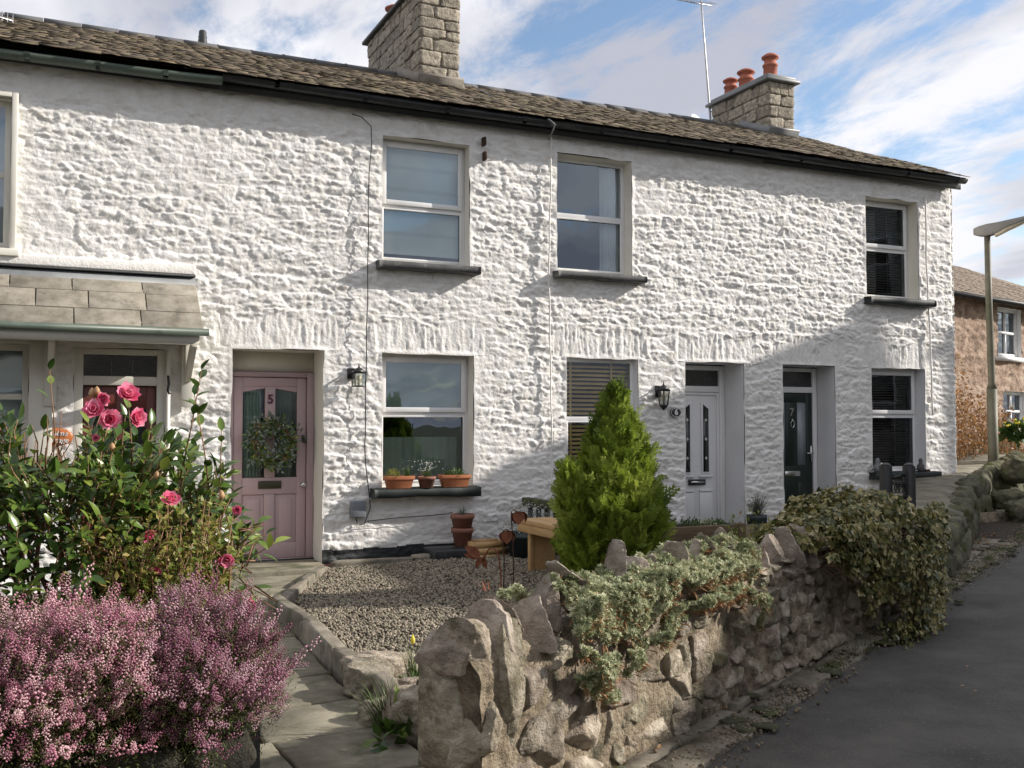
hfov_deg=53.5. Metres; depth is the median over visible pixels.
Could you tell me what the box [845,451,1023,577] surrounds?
wall
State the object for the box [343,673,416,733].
snowdrop
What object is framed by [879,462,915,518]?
garden gate
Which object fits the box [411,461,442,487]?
plant pot
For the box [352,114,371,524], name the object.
cable
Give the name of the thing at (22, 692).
heather
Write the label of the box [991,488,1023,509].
boulder
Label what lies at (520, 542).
planter
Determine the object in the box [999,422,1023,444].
daffodil
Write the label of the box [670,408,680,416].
house number plaque
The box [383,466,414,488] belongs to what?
plant pot
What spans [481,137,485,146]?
wall bracket
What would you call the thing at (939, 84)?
sky
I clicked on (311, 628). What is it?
edging stone
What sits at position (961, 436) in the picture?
beech hedge
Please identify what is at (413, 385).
window
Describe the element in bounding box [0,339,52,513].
window
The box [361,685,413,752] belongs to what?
bergenia
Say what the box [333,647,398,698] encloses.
edging stone
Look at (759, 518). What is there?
potted plant
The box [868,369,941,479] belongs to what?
window
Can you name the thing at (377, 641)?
gravel base
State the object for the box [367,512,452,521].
cable
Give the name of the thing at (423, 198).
window
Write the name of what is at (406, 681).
rock
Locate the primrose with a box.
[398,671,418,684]
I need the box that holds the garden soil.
[0,510,1023,712]
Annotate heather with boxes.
[0,562,190,767]
[75,560,320,767]
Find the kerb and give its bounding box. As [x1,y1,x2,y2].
[624,538,1017,767]
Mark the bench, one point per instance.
(541, 552)
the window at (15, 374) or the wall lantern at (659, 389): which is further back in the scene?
the wall lantern at (659, 389)
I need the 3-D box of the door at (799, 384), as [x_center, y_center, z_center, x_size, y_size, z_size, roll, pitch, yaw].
[3.849,0.854,13.933,0.855,2.150,0.114,1,-2,-25]
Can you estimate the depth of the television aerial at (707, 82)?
18.52 m
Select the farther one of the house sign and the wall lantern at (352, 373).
the wall lantern at (352, 373)
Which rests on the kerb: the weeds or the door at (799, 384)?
the weeds
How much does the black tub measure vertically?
0.148 m
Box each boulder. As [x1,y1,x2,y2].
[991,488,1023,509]
[998,468,1019,489]
[999,458,1023,483]
[1003,498,1023,521]
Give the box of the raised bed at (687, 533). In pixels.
[660,520,745,541]
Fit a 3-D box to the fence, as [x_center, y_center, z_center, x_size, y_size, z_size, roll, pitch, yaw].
[0.601,1.581,10.765,0.100,0.622,2.120,1,-2,-25]
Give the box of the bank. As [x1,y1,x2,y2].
[956,442,1023,459]
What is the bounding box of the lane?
[706,541,1023,767]
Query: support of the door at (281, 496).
in the terraced cottage at (458, 363)
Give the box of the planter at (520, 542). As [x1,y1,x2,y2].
[496,500,552,558]
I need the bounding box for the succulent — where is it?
[495,532,774,711]
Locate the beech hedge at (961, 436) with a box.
[955,354,1023,461]
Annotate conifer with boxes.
[546,372,680,572]
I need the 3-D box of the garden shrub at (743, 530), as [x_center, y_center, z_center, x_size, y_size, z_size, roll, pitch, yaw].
[2.497,1.531,10.253,1.055,0.678,0.800,0,-2,2]
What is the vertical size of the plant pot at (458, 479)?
0.220 m
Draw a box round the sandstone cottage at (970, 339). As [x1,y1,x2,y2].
[952,265,1023,447]
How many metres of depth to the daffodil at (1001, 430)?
16.41 m
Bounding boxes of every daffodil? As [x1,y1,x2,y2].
[397,635,419,676]
[998,418,1023,442]
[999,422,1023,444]
[1006,418,1023,448]
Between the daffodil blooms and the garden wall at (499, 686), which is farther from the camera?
the daffodil blooms
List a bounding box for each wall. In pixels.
[0,666,256,767]
[414,518,924,767]
[746,511,1008,540]
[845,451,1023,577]
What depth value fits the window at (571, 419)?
12.40 m
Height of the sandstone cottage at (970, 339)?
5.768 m
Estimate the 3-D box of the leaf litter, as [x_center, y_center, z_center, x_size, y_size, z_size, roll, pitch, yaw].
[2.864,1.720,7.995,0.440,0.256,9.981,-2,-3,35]
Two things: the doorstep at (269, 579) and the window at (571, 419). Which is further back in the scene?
the window at (571, 419)
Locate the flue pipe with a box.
[198,30,206,42]
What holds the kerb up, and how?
on the ground
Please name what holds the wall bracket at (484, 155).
attached to the terraced cottage at (458, 363)
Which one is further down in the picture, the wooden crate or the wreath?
the wooden crate
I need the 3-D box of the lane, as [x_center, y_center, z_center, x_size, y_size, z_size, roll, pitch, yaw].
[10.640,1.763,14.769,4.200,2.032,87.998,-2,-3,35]
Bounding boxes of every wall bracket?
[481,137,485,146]
[482,151,486,160]
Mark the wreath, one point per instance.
(259, 457)
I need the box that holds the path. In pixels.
[220,581,423,767]
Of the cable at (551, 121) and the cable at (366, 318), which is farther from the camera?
the cable at (551, 121)
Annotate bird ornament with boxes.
[871,458,880,472]
[916,458,924,471]
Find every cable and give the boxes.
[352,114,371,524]
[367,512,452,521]
[472,86,554,139]
[548,136,552,511]
[924,195,933,414]
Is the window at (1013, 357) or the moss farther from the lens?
the window at (1013, 357)
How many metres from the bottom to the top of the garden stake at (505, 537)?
0.613 m
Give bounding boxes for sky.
[0,0,1023,285]
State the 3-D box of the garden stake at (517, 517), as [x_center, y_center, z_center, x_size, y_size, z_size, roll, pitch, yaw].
[0.062,1.444,8.585,0.142,0.767,0.131,-1,-2,13]
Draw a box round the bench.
[518,517,558,571]
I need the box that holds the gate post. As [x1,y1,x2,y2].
[248,705,260,767]
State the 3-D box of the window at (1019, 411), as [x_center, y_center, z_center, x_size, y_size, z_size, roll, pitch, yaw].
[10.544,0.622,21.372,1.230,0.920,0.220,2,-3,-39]
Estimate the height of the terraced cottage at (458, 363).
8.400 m
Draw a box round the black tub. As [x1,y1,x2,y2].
[423,545,477,561]
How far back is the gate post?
3.83 m
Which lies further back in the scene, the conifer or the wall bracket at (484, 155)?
the wall bracket at (484, 155)
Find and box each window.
[0,90,18,256]
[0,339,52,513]
[370,354,480,497]
[376,139,480,275]
[553,157,647,283]
[567,358,633,460]
[864,200,936,307]
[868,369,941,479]
[995,308,1023,361]
[1003,391,1022,433]
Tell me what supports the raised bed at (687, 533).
on the garden soil
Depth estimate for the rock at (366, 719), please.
5.15 m
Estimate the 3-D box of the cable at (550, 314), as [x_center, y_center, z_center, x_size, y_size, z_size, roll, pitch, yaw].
[0.451,-0.767,11.974,0.059,4.527,0.020,1,-2,-25]
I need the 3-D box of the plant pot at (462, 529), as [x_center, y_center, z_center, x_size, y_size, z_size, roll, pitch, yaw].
[-0.548,1.546,11.180,0.276,0.470,0.278,1,-2,-25]
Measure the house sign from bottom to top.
0.176 m
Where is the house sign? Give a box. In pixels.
[52,428,72,445]
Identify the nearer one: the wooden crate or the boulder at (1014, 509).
the wooden crate
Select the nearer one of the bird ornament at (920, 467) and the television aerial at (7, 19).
the television aerial at (7, 19)
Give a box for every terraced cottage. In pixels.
[0,12,227,595]
[179,0,563,566]
[461,83,772,523]
[623,52,968,522]
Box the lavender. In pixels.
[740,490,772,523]
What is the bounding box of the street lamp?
[973,216,1023,461]
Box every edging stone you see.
[268,594,310,639]
[281,579,307,602]
[298,616,344,674]
[301,566,327,585]
[329,557,413,567]
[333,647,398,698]
[411,553,429,561]
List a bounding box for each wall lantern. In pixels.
[347,364,366,386]
[655,381,670,410]
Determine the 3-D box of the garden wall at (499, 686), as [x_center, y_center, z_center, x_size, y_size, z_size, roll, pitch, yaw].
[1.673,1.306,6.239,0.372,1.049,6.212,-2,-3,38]
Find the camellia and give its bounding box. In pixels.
[0,358,290,700]
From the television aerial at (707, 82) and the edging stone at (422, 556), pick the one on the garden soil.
the edging stone at (422, 556)
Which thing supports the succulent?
on the garden wall at (499, 686)
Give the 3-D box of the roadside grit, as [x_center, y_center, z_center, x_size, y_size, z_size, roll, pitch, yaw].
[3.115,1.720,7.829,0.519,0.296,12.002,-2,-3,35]
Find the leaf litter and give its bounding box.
[614,532,997,765]
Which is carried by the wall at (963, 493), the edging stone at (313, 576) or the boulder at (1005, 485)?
the boulder at (1005, 485)
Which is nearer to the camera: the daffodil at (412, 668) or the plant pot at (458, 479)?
the daffodil at (412, 668)
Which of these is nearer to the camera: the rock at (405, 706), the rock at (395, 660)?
the rock at (405, 706)
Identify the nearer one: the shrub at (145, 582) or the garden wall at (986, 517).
the shrub at (145, 582)
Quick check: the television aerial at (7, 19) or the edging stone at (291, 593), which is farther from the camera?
the television aerial at (7, 19)
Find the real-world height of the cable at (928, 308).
3.163 m
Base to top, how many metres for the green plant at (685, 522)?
0.172 m
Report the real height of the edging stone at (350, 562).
0.107 m
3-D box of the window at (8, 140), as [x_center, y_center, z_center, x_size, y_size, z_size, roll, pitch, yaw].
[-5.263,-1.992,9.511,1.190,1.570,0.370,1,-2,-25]
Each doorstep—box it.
[225,574,304,587]
[231,559,330,578]
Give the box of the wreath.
[241,410,303,472]
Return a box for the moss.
[612,528,1023,767]
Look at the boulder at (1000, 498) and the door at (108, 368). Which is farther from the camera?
the boulder at (1000, 498)
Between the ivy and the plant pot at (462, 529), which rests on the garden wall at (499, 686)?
the ivy
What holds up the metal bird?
on the gravel base at (377, 641)
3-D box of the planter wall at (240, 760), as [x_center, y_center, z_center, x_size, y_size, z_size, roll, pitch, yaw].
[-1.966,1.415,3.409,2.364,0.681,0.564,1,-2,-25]
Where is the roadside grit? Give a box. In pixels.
[646,525,1023,767]
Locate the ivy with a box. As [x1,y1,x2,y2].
[754,484,957,648]
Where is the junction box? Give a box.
[349,500,365,517]
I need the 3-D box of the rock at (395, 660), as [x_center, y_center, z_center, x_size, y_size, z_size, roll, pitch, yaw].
[-0.745,1.721,6.135,0.660,0.236,0.306,2,-3,-43]
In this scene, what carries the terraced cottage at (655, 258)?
on the ground
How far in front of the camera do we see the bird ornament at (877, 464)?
13.96 m
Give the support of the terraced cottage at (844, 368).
on the ground
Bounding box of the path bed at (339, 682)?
[225,600,417,750]
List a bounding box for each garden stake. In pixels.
[499,529,515,588]
[510,510,527,596]
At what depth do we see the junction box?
10.87 m
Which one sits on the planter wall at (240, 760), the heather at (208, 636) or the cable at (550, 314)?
the heather at (208, 636)
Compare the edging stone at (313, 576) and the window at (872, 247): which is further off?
the window at (872, 247)
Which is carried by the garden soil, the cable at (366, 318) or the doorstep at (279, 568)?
the doorstep at (279, 568)
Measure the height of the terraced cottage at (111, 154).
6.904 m
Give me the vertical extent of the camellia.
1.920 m
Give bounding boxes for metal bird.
[464,546,501,587]
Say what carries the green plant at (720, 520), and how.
in the raised bed at (687, 533)
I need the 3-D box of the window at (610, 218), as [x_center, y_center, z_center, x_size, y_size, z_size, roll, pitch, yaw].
[1.009,-2.000,12.438,1.230,1.524,0.463,1,-2,-25]
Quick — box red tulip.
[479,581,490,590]
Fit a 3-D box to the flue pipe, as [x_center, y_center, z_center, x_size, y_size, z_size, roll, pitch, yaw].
[-4.198,-4.617,13.857,0.199,0.400,0.140,2,-3,-47]
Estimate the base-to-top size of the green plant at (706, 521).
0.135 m
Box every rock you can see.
[339,650,417,677]
[342,657,394,701]
[357,696,384,725]
[382,684,418,749]
[396,677,418,685]
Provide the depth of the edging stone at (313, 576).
9.61 m
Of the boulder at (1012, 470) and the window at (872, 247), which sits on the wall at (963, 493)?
the boulder at (1012, 470)
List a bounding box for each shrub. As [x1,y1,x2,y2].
[33,488,275,689]
[725,501,775,543]
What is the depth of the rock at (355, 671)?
5.62 m
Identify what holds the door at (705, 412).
in the terraced cottage at (655, 258)
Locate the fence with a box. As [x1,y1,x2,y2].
[522,497,558,554]
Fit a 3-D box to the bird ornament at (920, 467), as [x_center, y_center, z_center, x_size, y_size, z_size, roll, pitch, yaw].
[5.753,1.141,14.310,0.110,0.187,0.163,-2,-3,38]
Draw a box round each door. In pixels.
[70,348,170,588]
[231,371,313,562]
[685,365,725,522]
[783,368,817,508]
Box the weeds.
[631,533,1023,756]
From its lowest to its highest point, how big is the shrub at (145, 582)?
1.084 m
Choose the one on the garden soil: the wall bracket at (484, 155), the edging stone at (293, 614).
the edging stone at (293, 614)
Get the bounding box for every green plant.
[677,516,702,526]
[700,517,717,525]
[708,518,725,524]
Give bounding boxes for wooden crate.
[467,538,506,556]
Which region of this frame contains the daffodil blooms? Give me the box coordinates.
[1003,417,1023,431]
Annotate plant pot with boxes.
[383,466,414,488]
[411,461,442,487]
[438,468,470,486]
[450,504,474,546]
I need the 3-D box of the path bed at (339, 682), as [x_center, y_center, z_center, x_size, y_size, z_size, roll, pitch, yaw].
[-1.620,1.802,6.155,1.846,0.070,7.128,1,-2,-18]
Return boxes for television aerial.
[0,11,12,22]
[678,0,714,119]
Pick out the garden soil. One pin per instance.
(1001, 529)
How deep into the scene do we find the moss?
5.26 m
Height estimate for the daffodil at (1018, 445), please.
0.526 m
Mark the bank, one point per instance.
(980, 450)
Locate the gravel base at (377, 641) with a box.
[296,557,565,651]
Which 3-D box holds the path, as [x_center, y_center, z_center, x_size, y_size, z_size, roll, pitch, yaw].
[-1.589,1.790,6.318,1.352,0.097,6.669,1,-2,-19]
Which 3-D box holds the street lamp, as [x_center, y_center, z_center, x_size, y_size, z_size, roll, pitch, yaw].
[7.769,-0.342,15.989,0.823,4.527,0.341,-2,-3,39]

